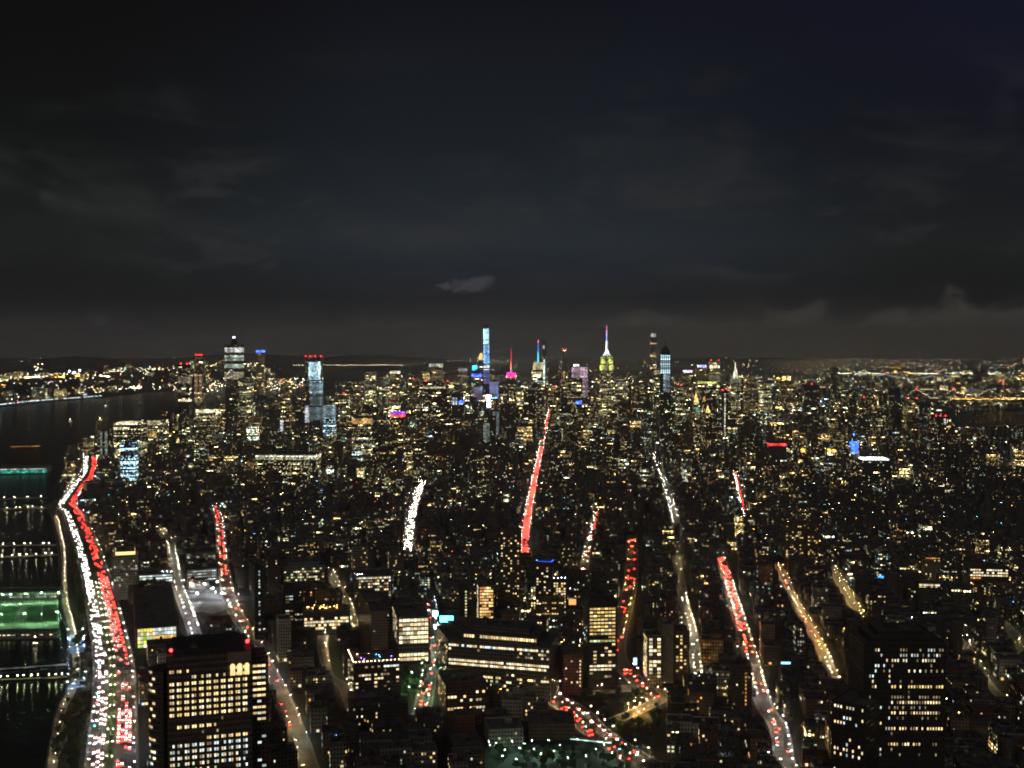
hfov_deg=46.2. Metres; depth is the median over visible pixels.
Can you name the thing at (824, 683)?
loft building
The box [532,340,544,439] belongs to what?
skyscraper
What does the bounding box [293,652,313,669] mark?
loft building
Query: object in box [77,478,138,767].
pavement
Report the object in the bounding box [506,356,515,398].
skyscraper
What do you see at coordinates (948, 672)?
warehouse
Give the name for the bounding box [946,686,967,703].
warehouse
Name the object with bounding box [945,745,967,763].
loft building
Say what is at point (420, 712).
apartment building
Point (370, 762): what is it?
loft building
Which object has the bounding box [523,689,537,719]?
warehouse
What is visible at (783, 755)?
road
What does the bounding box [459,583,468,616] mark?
dark glass tower
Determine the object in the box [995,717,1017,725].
warehouse
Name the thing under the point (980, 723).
warehouse
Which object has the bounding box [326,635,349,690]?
pavement
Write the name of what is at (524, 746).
tree
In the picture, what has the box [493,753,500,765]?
tree
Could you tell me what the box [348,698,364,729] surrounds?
warehouse
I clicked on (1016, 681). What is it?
loft building
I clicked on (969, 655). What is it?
apartment building
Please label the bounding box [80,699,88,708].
tree
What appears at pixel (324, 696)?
warehouse
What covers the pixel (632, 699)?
tree
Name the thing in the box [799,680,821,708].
warehouse
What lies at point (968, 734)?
apartment building
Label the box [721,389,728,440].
office tower
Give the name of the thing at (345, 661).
apartment building
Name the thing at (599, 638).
slab tower
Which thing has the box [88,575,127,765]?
road markings
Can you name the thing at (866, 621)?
apartment tower
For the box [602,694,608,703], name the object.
tree
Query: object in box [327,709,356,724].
apartment building
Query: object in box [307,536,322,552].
apartment tower
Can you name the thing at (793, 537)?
apartment slab
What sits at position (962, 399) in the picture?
truss bridge
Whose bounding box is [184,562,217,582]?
parking garage
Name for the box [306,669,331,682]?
warehouse
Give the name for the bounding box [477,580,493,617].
construction tower
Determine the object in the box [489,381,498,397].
office tower
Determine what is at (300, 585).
apartment building
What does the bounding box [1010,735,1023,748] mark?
loft building
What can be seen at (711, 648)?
amber block
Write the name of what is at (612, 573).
apartment tower
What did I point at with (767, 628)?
apartment tower
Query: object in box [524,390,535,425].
office tower
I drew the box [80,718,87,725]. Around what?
tree
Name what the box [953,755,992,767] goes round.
warehouse
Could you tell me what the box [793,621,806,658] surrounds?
apartment tower
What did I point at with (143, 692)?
loft building
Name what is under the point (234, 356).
skyscraper
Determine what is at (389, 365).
suspension bridge
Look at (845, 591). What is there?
road
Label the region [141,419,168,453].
office block
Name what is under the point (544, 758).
tree
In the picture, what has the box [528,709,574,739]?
cream window block
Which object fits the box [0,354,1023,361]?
hills
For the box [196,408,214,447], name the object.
office tower
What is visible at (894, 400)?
apartment tower
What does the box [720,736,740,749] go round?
apartment building
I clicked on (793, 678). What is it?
warehouse
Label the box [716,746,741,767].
apartment building
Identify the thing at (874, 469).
power station
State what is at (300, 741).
road
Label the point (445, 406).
office tower
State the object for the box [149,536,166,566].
apartment tower
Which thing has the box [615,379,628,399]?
office tower
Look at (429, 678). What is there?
road
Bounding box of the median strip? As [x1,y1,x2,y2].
[69,510,115,767]
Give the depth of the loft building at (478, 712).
1219.76 m
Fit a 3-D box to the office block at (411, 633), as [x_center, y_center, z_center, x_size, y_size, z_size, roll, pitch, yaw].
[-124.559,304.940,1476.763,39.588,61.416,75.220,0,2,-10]
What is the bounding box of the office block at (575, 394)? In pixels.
[568,380,581,417]
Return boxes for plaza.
[485,736,631,767]
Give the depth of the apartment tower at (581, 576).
1826.84 m
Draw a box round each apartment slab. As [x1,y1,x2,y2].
[783,521,804,569]
[805,531,817,567]
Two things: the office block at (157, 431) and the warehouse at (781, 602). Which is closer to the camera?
the warehouse at (781, 602)
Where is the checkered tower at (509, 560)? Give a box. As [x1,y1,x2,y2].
[499,527,520,603]
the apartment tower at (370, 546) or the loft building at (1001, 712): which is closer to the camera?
the loft building at (1001, 712)
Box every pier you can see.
[0,544,56,546]
[0,553,57,558]
[0,662,66,670]
[0,673,67,681]
[1,507,43,509]
[4,497,47,498]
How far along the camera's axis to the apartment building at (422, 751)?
1077.40 m
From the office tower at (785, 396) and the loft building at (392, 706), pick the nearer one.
the loft building at (392, 706)
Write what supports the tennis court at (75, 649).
on the path
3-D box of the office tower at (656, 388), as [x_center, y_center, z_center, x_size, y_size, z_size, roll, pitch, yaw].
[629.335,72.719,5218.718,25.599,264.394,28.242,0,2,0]
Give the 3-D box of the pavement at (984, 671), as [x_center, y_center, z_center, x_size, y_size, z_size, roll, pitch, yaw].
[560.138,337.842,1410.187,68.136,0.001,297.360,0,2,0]
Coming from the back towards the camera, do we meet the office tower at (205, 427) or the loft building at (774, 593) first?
the office tower at (205, 427)
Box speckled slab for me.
[541,594,564,616]
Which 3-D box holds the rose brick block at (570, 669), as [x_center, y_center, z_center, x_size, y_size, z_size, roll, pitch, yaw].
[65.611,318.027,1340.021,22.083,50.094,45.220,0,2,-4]
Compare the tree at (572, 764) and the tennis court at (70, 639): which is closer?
the tree at (572, 764)
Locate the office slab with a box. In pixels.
[423,380,448,420]
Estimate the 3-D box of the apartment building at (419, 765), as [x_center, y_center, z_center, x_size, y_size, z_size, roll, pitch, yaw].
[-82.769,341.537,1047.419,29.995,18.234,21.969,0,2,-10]
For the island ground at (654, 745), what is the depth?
1669.09 m
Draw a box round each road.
[24,499,58,507]
[58,456,135,767]
[156,529,199,635]
[188,594,252,599]
[211,506,315,767]
[319,635,348,704]
[328,572,357,626]
[403,479,426,550]
[416,600,437,707]
[521,409,549,551]
[549,686,661,767]
[577,686,666,697]
[581,511,598,569]
[616,697,666,720]
[617,534,663,699]
[653,450,682,535]
[673,556,701,673]
[716,557,793,767]
[733,472,747,514]
[776,564,836,677]
[832,565,863,616]
[963,640,1001,696]
[1005,623,1023,650]
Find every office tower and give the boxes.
[147,632,268,767]
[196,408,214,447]
[238,377,252,424]
[280,384,291,430]
[280,419,284,437]
[305,405,308,441]
[323,405,335,437]
[338,392,349,418]
[351,381,362,415]
[365,372,375,404]
[379,386,389,418]
[390,371,399,404]
[408,378,418,405]
[429,363,442,381]
[440,394,451,419]
[458,369,466,394]
[472,365,480,396]
[473,385,482,400]
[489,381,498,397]
[492,410,498,440]
[517,385,528,406]
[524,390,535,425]
[550,385,560,427]
[560,370,567,394]
[591,388,599,424]
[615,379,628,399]
[631,384,644,409]
[654,370,659,413]
[675,384,685,425]
[682,370,692,400]
[693,394,698,445]
[694,406,699,457]
[696,365,708,393]
[702,397,706,443]
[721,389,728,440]
[743,378,755,412]
[758,383,771,412]
[767,441,785,467]
[778,380,792,409]
[802,383,819,425]
[825,447,836,465]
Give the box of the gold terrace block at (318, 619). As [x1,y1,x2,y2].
[303,603,349,635]
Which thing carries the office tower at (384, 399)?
on the island ground at (654, 745)
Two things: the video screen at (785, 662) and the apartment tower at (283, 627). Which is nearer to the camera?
the video screen at (785, 662)
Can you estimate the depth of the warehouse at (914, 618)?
1565.96 m
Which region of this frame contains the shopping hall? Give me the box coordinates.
[915,579,940,587]
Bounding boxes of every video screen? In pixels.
[432,611,437,635]
[440,615,453,621]
[568,599,575,640]
[633,657,636,678]
[780,661,790,674]
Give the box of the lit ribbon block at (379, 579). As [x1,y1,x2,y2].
[354,567,391,602]
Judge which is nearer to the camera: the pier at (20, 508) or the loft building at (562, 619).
the loft building at (562, 619)
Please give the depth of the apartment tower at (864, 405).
4906.32 m
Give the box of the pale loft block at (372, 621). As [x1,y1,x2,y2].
[358,588,387,649]
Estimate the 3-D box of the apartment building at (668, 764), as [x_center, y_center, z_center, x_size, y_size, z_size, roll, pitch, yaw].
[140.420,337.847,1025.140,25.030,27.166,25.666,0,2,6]
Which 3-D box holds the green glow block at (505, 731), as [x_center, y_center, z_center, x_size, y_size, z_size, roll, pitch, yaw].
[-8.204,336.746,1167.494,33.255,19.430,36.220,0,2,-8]
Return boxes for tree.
[50,742,61,751]
[51,735,61,745]
[51,745,62,758]
[57,734,67,742]
[69,673,76,682]
[70,761,78,767]
[73,737,83,744]
[73,749,81,761]
[74,656,79,663]
[77,730,85,736]
[78,690,88,698]
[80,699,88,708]
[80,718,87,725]
[402,689,409,696]
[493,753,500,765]
[500,754,506,761]
[512,760,517,767]
[521,750,528,756]
[522,744,529,750]
[532,751,539,758]
[540,755,546,764]
[544,752,550,758]
[548,752,555,761]
[556,759,565,765]
[558,750,565,759]
[568,761,576,767]
[569,755,576,765]
[576,753,582,758]
[580,748,587,757]
[596,708,605,713]
[599,751,604,760]
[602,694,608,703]
[604,753,611,762]
[620,742,626,751]
[629,697,635,705]
[633,690,639,695]
[636,719,643,725]
[639,692,645,700]
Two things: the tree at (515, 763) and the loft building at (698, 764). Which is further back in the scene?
the tree at (515, 763)
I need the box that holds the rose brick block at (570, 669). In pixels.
[559,644,582,694]
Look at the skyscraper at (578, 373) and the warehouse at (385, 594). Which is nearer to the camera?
the warehouse at (385, 594)
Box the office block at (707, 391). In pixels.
[697,382,716,417]
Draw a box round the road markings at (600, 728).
[560,695,661,767]
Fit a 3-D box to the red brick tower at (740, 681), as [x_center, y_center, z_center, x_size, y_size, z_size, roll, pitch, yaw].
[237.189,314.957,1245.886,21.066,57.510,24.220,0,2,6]
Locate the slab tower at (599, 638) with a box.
[583,590,616,689]
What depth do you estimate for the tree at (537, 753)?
1108.87 m
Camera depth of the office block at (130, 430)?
3758.57 m
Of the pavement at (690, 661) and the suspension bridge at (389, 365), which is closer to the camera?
the pavement at (690, 661)
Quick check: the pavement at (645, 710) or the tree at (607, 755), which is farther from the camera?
the pavement at (645, 710)
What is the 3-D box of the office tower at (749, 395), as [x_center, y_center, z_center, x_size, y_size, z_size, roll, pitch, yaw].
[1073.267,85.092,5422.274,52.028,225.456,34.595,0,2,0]
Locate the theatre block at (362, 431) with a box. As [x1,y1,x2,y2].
[352,417,371,458]
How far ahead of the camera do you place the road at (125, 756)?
1492.10 m
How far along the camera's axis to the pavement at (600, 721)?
1199.01 m
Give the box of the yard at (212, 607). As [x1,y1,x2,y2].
[191,601,241,613]
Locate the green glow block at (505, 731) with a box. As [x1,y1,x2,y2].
[484,716,522,746]
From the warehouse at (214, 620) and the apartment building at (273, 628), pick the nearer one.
the apartment building at (273, 628)
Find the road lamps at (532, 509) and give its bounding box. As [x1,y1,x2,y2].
[58,409,1023,701]
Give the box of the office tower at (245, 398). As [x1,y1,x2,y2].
[238,377,252,424]
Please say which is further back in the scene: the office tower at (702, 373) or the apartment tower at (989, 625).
the office tower at (702, 373)
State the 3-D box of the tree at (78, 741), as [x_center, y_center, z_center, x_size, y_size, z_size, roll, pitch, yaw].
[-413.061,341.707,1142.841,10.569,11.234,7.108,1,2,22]
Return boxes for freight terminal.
[133,585,177,649]
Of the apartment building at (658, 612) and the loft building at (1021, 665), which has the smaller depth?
the loft building at (1021, 665)
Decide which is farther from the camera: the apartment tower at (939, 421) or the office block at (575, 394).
the office block at (575, 394)
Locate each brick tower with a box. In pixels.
[673,624,688,679]
[729,657,751,711]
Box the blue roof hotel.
[535,557,554,615]
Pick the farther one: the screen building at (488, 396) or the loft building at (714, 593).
the screen building at (488, 396)
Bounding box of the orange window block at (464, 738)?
[447,730,484,752]
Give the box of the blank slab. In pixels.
[657,616,673,682]
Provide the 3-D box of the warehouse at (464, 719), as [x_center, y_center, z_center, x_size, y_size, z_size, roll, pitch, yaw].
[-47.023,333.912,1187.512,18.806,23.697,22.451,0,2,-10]
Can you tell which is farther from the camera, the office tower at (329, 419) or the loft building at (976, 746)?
the office tower at (329, 419)
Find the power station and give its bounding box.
[858,457,891,481]
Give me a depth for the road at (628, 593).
1705.72 m
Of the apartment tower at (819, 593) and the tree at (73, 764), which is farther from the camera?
the apartment tower at (819, 593)
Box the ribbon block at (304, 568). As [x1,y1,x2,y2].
[283,555,324,584]
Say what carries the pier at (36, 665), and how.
in the river
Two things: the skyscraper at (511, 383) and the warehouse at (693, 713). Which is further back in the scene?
the skyscraper at (511, 383)
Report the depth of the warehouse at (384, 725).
1141.33 m
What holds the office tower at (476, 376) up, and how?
on the island ground at (654, 745)
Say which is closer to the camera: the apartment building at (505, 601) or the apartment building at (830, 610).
the apartment building at (830, 610)
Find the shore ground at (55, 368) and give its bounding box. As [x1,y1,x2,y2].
[0,362,426,407]
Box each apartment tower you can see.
[100,429,113,473]
[120,441,137,480]
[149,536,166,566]
[157,645,165,663]
[244,533,261,552]
[256,350,264,393]
[266,553,280,593]
[276,614,290,661]
[304,586,315,604]
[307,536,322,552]
[316,584,330,603]
[348,535,360,553]
[352,541,368,569]
[364,543,372,551]
[384,603,389,639]
[388,548,402,568]
[482,415,495,456]
[494,590,497,618]
[535,615,547,630]
[561,536,575,553]
[573,568,590,584]
[575,613,582,633]
[606,561,618,597]
[665,596,676,623]
[757,561,772,586]
[759,619,774,657]
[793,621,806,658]
[811,581,828,606]
[830,367,837,400]
[850,624,860,629]
[857,397,871,416]
[860,618,871,624]
[887,387,900,419]
[902,398,917,427]
[905,620,927,629]
[932,415,945,428]
[981,614,997,656]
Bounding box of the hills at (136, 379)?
[0,364,361,394]
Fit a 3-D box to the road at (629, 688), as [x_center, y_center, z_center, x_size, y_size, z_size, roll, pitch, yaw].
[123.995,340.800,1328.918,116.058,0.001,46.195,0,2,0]
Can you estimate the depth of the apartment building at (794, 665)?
1338.63 m
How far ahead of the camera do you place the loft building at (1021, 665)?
1355.01 m
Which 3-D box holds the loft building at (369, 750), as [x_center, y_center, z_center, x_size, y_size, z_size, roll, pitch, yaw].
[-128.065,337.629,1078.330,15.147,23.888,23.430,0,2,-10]
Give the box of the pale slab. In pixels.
[922,552,940,579]
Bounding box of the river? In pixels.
[0,362,1023,767]
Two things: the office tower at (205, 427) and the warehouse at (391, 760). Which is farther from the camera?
the office tower at (205, 427)
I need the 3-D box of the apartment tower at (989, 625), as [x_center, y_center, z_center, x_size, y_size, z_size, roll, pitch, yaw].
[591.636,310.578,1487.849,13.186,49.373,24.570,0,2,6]
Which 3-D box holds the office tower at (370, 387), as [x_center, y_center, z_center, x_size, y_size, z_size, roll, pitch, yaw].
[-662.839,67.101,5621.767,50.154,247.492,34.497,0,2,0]
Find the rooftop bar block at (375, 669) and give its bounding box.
[348,648,400,696]
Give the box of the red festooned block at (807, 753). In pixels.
[801,748,828,767]
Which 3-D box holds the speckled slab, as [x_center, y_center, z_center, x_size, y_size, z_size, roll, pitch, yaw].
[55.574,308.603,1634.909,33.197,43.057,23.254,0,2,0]
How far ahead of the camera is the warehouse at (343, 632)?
1522.53 m
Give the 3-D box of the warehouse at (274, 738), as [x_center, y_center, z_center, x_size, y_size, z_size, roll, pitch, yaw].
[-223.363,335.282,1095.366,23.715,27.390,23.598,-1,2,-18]
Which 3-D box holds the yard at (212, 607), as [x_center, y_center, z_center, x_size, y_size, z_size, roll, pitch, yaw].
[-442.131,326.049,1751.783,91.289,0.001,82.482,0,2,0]
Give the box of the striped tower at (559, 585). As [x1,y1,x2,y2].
[552,575,566,614]
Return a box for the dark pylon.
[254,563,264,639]
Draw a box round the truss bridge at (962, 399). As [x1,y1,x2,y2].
[901,388,1023,401]
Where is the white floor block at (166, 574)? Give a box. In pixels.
[138,568,173,583]
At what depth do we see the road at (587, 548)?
2307.04 m
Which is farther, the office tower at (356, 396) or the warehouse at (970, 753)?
the office tower at (356, 396)
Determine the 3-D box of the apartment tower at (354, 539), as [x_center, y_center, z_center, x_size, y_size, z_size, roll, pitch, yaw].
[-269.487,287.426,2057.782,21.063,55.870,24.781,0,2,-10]
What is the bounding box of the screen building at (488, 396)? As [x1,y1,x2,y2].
[486,394,496,409]
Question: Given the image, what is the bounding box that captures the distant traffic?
[62,415,816,767]
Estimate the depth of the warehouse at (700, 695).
1247.99 m
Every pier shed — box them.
[0,465,51,473]
[0,587,63,598]
[0,628,59,637]
[10,444,41,448]
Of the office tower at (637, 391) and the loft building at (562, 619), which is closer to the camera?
the loft building at (562, 619)
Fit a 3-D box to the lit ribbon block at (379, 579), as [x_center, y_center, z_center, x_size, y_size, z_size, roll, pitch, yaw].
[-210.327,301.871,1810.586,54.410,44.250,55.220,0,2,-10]
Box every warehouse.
[139,666,150,676]
[147,636,168,665]
[207,614,230,627]
[269,734,281,743]
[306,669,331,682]
[314,691,334,701]
[336,624,357,647]
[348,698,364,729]
[372,719,396,733]
[376,591,388,598]
[378,687,397,697]
[384,753,400,767]
[390,729,408,739]
[397,723,423,729]
[454,708,474,731]
[501,692,523,719]
[512,683,535,692]
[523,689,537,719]
[642,615,657,635]
[642,624,656,637]
[670,692,684,713]
[673,710,697,715]
[688,683,713,714]
[692,716,720,735]
[709,662,728,673]
[709,706,731,715]
[710,662,728,695]
[711,611,728,622]
[736,763,758,767]
[772,597,790,608]
[780,668,803,698]
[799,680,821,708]
[802,691,827,717]
[825,685,846,717]
[825,719,830,752]
[905,616,922,619]
[946,669,953,674]
[946,673,974,688]
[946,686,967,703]
[951,671,969,674]
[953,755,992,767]
[966,712,996,744]
[967,751,976,755]
[986,758,1017,767]
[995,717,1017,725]
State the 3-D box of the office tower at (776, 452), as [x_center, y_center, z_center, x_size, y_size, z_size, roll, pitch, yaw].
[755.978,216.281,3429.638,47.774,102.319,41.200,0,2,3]
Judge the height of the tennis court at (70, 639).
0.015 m
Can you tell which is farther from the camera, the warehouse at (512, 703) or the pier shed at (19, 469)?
the pier shed at (19, 469)
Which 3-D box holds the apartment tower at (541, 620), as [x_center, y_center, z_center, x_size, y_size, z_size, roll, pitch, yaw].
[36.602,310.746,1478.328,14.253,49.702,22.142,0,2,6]
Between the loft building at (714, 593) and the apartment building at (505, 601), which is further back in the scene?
the loft building at (714, 593)
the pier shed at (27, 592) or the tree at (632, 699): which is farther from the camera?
the pier shed at (27, 592)
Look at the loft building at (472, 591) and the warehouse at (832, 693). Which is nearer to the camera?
the warehouse at (832, 693)
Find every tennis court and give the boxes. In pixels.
[68,635,82,644]
[68,679,85,688]
[70,646,83,652]
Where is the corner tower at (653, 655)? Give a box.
[643,628,662,685]
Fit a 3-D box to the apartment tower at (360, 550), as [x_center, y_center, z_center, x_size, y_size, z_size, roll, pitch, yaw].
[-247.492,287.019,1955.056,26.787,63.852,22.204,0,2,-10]
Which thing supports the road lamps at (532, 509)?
on the island ground at (654, 745)
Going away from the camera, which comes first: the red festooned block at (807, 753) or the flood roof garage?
the red festooned block at (807, 753)
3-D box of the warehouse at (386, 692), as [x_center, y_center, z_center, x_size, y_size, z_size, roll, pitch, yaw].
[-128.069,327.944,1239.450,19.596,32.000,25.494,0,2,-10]
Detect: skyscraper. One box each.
[178,363,191,442]
[194,354,205,438]
[224,336,243,432]
[305,355,322,439]
[478,353,483,383]
[483,325,488,383]
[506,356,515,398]
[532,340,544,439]
[543,340,545,417]
[562,348,565,369]
[570,364,587,396]
[598,327,614,424]
[650,333,655,388]
[659,340,670,458]
[709,361,719,405]
[730,362,739,411]
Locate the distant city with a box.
[157,371,1023,440]
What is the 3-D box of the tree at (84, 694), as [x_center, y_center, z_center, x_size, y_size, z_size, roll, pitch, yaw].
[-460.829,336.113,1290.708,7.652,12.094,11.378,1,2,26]
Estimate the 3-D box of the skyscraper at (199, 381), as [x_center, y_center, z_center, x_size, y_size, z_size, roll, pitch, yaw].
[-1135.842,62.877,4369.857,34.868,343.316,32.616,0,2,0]
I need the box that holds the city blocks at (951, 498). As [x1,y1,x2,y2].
[59,408,1023,767]
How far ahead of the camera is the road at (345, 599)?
1812.16 m
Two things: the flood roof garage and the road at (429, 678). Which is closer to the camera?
the road at (429, 678)
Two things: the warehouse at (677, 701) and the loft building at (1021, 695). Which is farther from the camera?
the loft building at (1021, 695)
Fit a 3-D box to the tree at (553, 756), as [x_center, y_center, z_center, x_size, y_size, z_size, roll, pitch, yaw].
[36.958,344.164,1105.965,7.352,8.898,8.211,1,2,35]
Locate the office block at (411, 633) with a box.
[392,602,429,664]
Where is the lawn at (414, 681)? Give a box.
[401,678,421,691]
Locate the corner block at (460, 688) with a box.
[438,668,486,717]
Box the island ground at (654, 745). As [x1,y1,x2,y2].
[44,359,1023,767]
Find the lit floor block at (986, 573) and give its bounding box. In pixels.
[963,563,1009,592]
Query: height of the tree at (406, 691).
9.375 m
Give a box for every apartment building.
[264,597,279,618]
[269,703,271,721]
[269,719,286,741]
[269,741,297,767]
[272,624,293,646]
[289,665,312,687]
[291,581,308,595]
[291,635,307,649]
[292,647,313,666]
[306,682,325,712]
[322,722,348,754]
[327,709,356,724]
[343,647,358,675]
[347,688,378,710]
[359,731,391,756]
[401,762,433,767]
[411,741,436,767]
[415,707,432,723]
[423,715,441,747]
[452,746,484,767]
[482,707,505,727]
[497,595,515,610]
[502,607,519,619]
[560,641,570,644]
[647,760,660,767]
[653,605,664,617]
[662,761,690,767]
[679,732,698,757]
[683,670,706,687]
[697,748,716,762]
[705,761,720,767]
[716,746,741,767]
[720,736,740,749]
[724,709,741,736]
[741,711,761,736]
[775,625,782,639]
[777,658,800,679]
[820,602,841,626]
[924,620,934,630]
[945,710,969,731]
[945,735,968,753]
[945,762,955,767]
[946,679,951,687]
[949,729,981,742]
[957,649,977,671]
[966,703,992,717]
[977,753,994,758]
[991,647,1015,666]
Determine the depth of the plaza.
1110.60 m
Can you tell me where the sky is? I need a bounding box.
[0,0,1023,358]
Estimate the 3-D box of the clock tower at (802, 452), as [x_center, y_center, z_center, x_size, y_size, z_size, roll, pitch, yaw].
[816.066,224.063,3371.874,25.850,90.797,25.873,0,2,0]
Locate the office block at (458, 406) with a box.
[452,394,464,420]
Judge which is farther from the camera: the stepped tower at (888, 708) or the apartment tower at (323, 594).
the apartment tower at (323, 594)
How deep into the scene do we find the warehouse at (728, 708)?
1226.08 m
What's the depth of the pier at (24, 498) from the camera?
2970.88 m
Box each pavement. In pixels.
[56,457,94,767]
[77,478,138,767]
[158,533,189,635]
[162,529,201,634]
[210,506,298,767]
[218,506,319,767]
[317,635,346,709]
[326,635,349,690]
[333,572,357,624]
[401,482,418,548]
[412,600,425,714]
[413,479,427,550]
[430,600,439,706]
[521,411,547,529]
[530,428,547,554]
[549,703,635,767]
[565,695,661,763]
[579,511,593,569]
[583,685,666,690]
[587,511,599,569]
[590,691,661,697]
[610,697,657,718]
[617,534,646,699]
[622,700,666,720]
[624,534,664,699]
[652,458,671,523]
[656,453,683,530]
[672,556,691,672]
[679,556,703,673]
[716,558,775,754]
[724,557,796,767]
[738,472,748,511]
[774,564,828,677]
[781,564,839,677]
[832,574,852,608]
[833,565,866,616]
[968,640,1004,696]
[1005,629,1020,652]
[1006,621,1023,640]
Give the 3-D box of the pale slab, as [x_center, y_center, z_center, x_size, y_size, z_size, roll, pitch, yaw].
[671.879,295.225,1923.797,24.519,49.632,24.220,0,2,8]
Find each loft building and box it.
[139,676,148,705]
[269,684,275,703]
[291,626,303,635]
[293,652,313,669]
[295,590,299,598]
[310,700,328,732]
[329,733,345,767]
[353,755,385,767]
[360,744,378,756]
[364,699,378,729]
[378,695,407,719]
[378,737,411,763]
[394,715,416,723]
[407,726,432,741]
[448,751,468,767]
[454,587,475,598]
[465,706,482,723]
[521,582,526,594]
[557,614,573,628]
[666,713,692,745]
[667,684,687,712]
[691,760,705,767]
[695,741,719,761]
[698,722,717,743]
[699,602,718,623]
[702,627,723,636]
[704,588,722,598]
[709,606,729,622]
[718,729,735,743]
[745,720,766,749]
[748,730,771,759]
[759,764,782,767]
[760,755,778,764]
[762,639,782,664]
[769,587,786,605]
[810,755,830,767]
[819,678,847,692]
[840,632,848,658]
[866,588,886,615]
[886,613,906,621]
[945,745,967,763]
[946,659,959,670]
[949,704,972,713]
[964,739,985,753]
[968,693,995,705]
[989,704,1009,719]
[993,652,1021,680]
[993,697,1020,722]
[1000,725,1023,735]
[1009,673,1023,700]
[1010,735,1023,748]
[1016,704,1023,729]
[1017,663,1023,672]
[1019,687,1023,703]
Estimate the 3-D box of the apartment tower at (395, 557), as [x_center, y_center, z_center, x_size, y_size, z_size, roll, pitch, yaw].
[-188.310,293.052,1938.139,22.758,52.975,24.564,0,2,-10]
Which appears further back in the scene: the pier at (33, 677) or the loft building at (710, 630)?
the loft building at (710, 630)
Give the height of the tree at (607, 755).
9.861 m
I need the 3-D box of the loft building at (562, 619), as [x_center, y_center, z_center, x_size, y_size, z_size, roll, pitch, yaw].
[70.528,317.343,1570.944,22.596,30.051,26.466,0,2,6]
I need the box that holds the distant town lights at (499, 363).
[0,359,1014,397]
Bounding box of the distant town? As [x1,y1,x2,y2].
[0,361,1021,404]
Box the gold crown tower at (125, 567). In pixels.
[113,546,137,599]
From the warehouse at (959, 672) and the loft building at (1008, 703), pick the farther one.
the warehouse at (959, 672)
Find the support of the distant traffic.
on the island ground at (654, 745)
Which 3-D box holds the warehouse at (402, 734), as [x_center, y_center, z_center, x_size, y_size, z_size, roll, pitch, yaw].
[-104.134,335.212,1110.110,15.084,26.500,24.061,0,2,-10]
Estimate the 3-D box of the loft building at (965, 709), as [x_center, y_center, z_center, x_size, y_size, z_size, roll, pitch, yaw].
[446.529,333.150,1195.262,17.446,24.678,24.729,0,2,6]
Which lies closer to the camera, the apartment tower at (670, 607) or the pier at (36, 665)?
the pier at (36, 665)
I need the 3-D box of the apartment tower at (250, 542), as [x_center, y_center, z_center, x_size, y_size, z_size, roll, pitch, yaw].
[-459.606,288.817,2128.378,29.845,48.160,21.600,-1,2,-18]
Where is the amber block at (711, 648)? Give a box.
[700,633,722,664]
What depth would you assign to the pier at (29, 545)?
2284.41 m
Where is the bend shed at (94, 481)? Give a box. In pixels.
[84,479,113,490]
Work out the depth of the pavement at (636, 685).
1352.64 m
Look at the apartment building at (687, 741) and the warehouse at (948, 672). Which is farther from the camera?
the warehouse at (948, 672)
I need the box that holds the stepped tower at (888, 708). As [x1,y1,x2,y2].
[831,622,945,767]
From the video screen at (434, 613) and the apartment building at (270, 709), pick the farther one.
the video screen at (434, 613)
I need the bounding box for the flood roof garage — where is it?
[185,546,215,562]
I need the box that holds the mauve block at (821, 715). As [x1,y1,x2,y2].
[814,708,828,720]
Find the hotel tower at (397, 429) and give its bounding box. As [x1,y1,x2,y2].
[391,411,404,448]
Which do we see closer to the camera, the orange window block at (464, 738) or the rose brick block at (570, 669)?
the orange window block at (464, 738)
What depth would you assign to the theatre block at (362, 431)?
3707.97 m
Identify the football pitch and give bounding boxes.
[0,606,18,622]
[25,604,57,622]
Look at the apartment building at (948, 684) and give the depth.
1286.87 m
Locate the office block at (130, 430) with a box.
[113,421,146,458]
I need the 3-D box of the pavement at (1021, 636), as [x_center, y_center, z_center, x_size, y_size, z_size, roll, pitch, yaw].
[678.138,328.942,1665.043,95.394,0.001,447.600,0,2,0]
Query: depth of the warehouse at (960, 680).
1291.35 m
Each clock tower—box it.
[705,406,710,449]
[797,447,807,469]
[849,433,858,477]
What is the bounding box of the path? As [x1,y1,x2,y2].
[47,516,80,767]
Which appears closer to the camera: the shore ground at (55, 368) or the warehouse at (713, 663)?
the warehouse at (713, 663)
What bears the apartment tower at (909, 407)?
on the island ground at (654, 745)
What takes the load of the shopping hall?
on the island ground at (654, 745)
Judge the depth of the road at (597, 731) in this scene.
1193.22 m
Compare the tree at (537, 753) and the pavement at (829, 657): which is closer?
the tree at (537, 753)
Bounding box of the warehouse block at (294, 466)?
[256,452,320,486]
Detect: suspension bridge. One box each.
[282,357,405,370]
[878,373,948,379]
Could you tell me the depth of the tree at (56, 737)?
1149.00 m
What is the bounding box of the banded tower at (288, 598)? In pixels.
[282,583,294,625]
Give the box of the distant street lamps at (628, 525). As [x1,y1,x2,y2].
[118,377,965,754]
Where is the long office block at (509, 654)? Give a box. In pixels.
[436,616,559,701]

